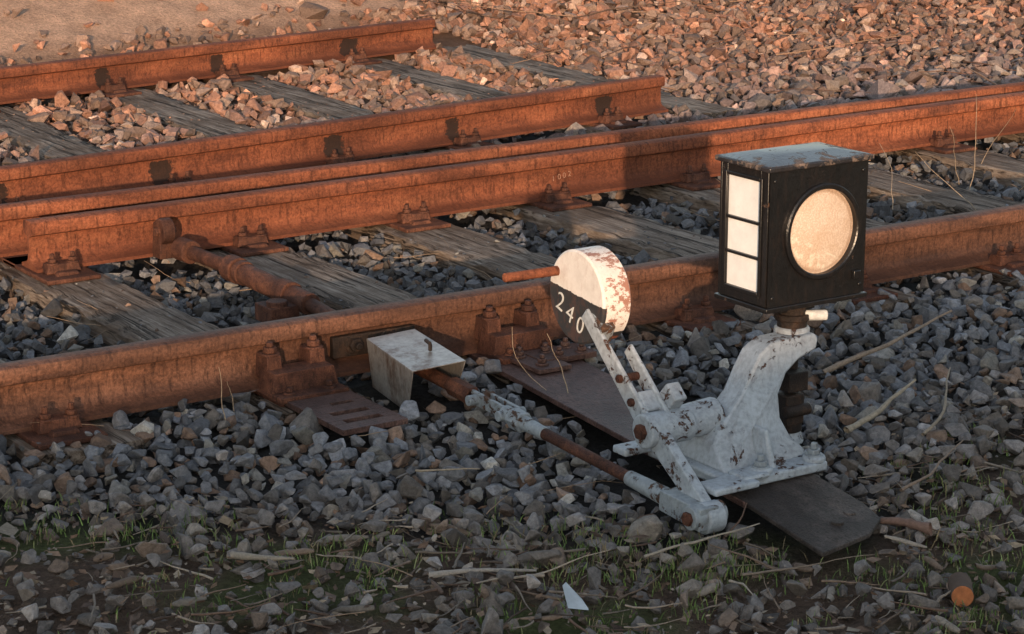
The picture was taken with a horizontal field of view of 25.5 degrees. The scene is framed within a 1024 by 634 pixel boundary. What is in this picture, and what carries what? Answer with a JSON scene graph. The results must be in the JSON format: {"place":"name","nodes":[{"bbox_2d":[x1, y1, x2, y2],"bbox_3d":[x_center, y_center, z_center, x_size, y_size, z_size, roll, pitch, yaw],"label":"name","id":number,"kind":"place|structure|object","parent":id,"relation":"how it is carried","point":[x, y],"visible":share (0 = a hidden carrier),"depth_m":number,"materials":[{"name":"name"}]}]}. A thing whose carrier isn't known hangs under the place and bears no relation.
{"place":"outdoors","nodes":[
{"label":"outdoors","id":0,"kind":"place"},
{"bbox_2d":[0,0,1023,633],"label":"ground","id":1,"kind":"structure","parent":0,"point":[62,20],"depth_m":4.85,"materials":[{"name":"soil"}]},
{"bbox_2d":[0,104,104,159],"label":"wooden sleeper","id":2,"kind":"object","parent":1,"relation":"on","point":[46,137],"visible":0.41,"depth_m":9.07,"materials":[{"name":"grey wood"}]},
{"bbox_2d":[0,359,143,467],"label":"wooden sleeper","id":3,"kind":"object","parent":1,"relation":"on","point":[75,456],"visible":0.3,"depth_m":5.20,"materials":[{"name":"grey wood"}]},
{"bbox_2d":[0,203,1023,450],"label":"railway rail","id":4,"kind":"object","parent":3,"relation":"on","point":[50,399],"visible":0.77,"depth_m":5.73,"materials":[{"name":"brown metal"}]},
{"bbox_2d":[0,81,1023,267],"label":"railway rail","id":5,"kind":"object","parent":3,"relation":"on","point":[13,236],"visible":0.23,"depth_m":7.76,"materials":[{"name":"metal"}]},
{"bbox_2d":[89,87,255,136],"bbox_3d":[-1.296,-0.742,9.488,0.246,0.165,2.635,-8,17,-29],"label":"wooden sleeper","id":6,"kind":"object","parent":1,"relation":"on","point":[205,124],"visible":0.29,"depth_m":9.62,"materials":[{"name":"grey wood"}]},
{"bbox_2d":[0,18,435,112],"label":"railway rail","id":7,"kind":"object","parent":6,"relation":"on","point":[113,75],"visible":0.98,"depth_m":10.55,"materials":[{"name":"metal"}]},
{"bbox_2d":[0,74,667,203],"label":"railway rail","id":8,"kind":"object","parent":6,"relation":"on","point":[468,124],"visible":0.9,"depth_m":8.50,"materials":[{"name":"metal"}]},
{"bbox_2d":[0,261,371,424],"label":"wooden sleeper","id":9,"kind":"object","parent":1,"relation":"on","point":[113,314],"visible":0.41,"depth_m":6.41,"materials":[{"name":"grey wood"}]},
{"bbox_2d":[230,73,449,154],"bbox_3d":[-0.833,-0.849,9.898,0.246,0.165,2.659,-8,17,-29],"label":"wooden sleeper","id":10,"kind":"object","parent":1,"relation":"on","point":[314,103],"visible":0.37,"depth_m":9.98,"materials":[{"name":"grey wood"}]},
{"bbox_2d":[285,390,407,435],"bbox_3d":[-0.444,0.209,5.477,0.175,0.014,0.460,-9,17,-32],"label":"slotted steel plate","id":11,"kind":"object","parent":1,"relation":"on","point":[349,412],"visible":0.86,"depth_m":5.38,"materials":[{"name":"brown metal"}]},
{"bbox_2d":[194,240,512,383],"bbox_3d":[-0.605,-0.054,6.848,0.252,0.165,2.483,-10,18,-33],"label":"wooden sleeper","id":12,"kind":"object","parent":1,"relation":"on","point":[349,288],"visible":0.26,"depth_m":6.74,"materials":[{"name":"grey wood"}]},
{"bbox_2d":[330,324,465,406],"bbox_3d":[-0.258,0.118,5.631,0.240,0.153,0.372,-9,17,-32],"label":"rod cover box","id":13,"kind":"object","parent":1,"relation":"on","point":[399,355],"visible":0.97,"depth_m":5.59,"materials":[{"name":"metal"}]},
{"bbox_2d":[365,57,633,133],"bbox_3d":[-0.259,-0.982,10.409,0.246,0.165,2.679,-8,17,-29],"label":"wooden sleeper","id":14,"kind":"object","parent":1,"relation":"on","point":[433,82],"visible":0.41,"depth_m":10.47,"materials":[{"name":"grey wood"}]},
{"bbox_2d":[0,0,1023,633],"bbox_3d":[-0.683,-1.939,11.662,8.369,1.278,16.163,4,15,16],"label":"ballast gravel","id":15,"kind":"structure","parent":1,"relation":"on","point":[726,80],"depth_m":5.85,"materials":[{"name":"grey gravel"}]},
{"bbox_2d":[0,405,1023,633],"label":"grass tufts","id":16,"kind":"object","parent":1,"relation":"on","point":[683,579],"visible":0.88,"depth_m":4.62,"materials":[{"name":"green plant"}]},
{"bbox_2d":[0,0,1023,633],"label":"twigs","id":17,"kind":"object","parent":1,"relation":"on","point":[910,522],"visible":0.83,"depth_m":4.60,"materials":[{"name":"brown plant"}]},
{"bbox_2d":[0,374,1023,633],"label":"leaf litter","id":18,"kind":"object","parent":1,"relation":"on","point":[6,528],"visible":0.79,"depth_m":4.55,"materials":[{"name":"brown plant"}]},
{"bbox_2d":[3,91,1023,285],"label":"switch blade rail","id":19,"kind":"object","parent":1,"relation":"on","point":[64,248],"visible":0.89,"depth_m":7.63,"materials":[{"name":"brown metal"}]},
{"bbox_2d":[170,237,335,321],"bbox_3d":[-0.635,-0.044,6.357,0.155,0.101,1.463,-9,17,-32],"label":"switch tie rod","id":20,"kind":"object","parent":19,"relation":"attached to","point":[289,298],"visible":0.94,"depth_m":6.48,"materials":[{"name":"brown metal"}]},
{"bbox_2d":[341,224,758,344],"bbox_3d":[-0.081,-0.132,7.151,0.263,0.165,2.428,-10,18,-33],"label":"wooden sleeper","id":21,"kind":"object","parent":1,"relation":"on","point":[491,257],"visible":0.3,"depth_m":7.13,"materials":[{"name":"grey wood"}]},
{"bbox_2d":[562,582,588,609],"bbox_3d":[0.120,0.535,4.345,0.040,0.034,0.071,-3,15,-12],"label":"white shard","id":22,"kind":"object","parent":1,"relation":"on","point":[574,600],"visible":1,"depth_m":4.34,"materials":[{"name":"white plastic"}]},
{"bbox_2d":[442,44,738,119],"bbox_3d":[0.211,-1.091,10.828,0.246,0.165,2.711,-8,17,-29],"label":"wooden sleeper","id":23,"kind":"object","parent":1,"relation":"on","point":[668,102],"visible":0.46,"depth_m":10.73,"materials":[{"name":"grey wood"}]},
{"bbox_2d":[465,337,880,556],"bbox_3d":[0.333,0.235,5.367,0.275,0.084,1.750,-8,16,-27],"label":"switch base plate","id":24,"kind":"object","parent":1,"relation":"on","point":[818,515],"visible":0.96,"depth_m":4.94,"materials":[{"name":"grey metal"}]},
{"bbox_2d":[502,246,827,534],"bbox_3d":[0.395,0.122,5.005,0.615,0.518,0.619,-9,17,-32],"label":"switch stand","id":25,"kind":"object","parent":24,"relation":"on","point":[742,432],"visible":0.96,"depth_m":4.96,"materials":[{"name":"white metal"}]},
{"bbox_2d":[413,368,727,531],"bbox_3d":[0.030,0.242,5.278,0.098,0.119,1.395,-9,17,-32],"label":"switch throw rod","id":26,"kind":"object","parent":25,"relation":"attached to","point":[689,513],"visible":0.97,"depth_m":5.08,"materials":[{"name":"metal"}]},
{"bbox_2d":[714,142,874,313],"bbox_3d":[0.626,-0.199,5.052,0.300,0.356,0.194,-9,17,-32],"label":"signal lantern","id":27,"kind":"object","parent":25,"relation":"on","point":[792,229],"visible":1,"depth_m":4.98,"materials":[{"name":"black metal"}]},
{"bbox_2d":[489,204,920,319],"bbox_3d":[0.401,-0.214,7.463,0.267,0.165,2.433,-10,18,-33],"label":"wooden sleeper","id":28,"kind":"object","parent":1,"relation":"on","point":[605,225],"visible":0.32,"depth_m":7.41,"materials":[{"name":"grey wood"}]},
{"bbox_2d":[623,184,1023,289],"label":"wooden sleeper","id":29,"kind":"object","parent":1,"relation":"on","point":[709,202],"visible":0.13,"depth_m":7.96,"materials":[{"name":"grey wood"}]},
{"bbox_2d":[867,168,1023,215],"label":"wooden sleeper","id":30,"kind":"object","parent":1,"relation":"on","point":[950,201],"visible":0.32,"depth_m":8.00,"materials":[{"name":"grey wood"}]},
{"bbox_2d":[874,148,1023,188],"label":"wooden sleeper","id":31,"kind":"object","parent":1,"relation":"on","point":[1005,170],"visible":0.35,"depth_m":8.62,"materials":[{"name":"grey wood"}]},
{"bbox_2d":[948,572,973,606],"bbox_3d":[0.878,0.534,4.429,0.048,0.050,0.088,2,15,7],"label":"sawn branch","id":32,"kind":"object","parent":1,"relation":"on","point":[960,586],"visible":1,"depth_m":4.39,"materials":[{"name":"orange wood"}]},
{"bbox_2d":[982,133,1023,146],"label":"wooden sleeper","id":33,"kind":"object","parent":1,"relation":"on","point":[1018,138],"visible":0.05,"depth_m":9.19,"materials":[{"name":"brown wood"}]}
]}

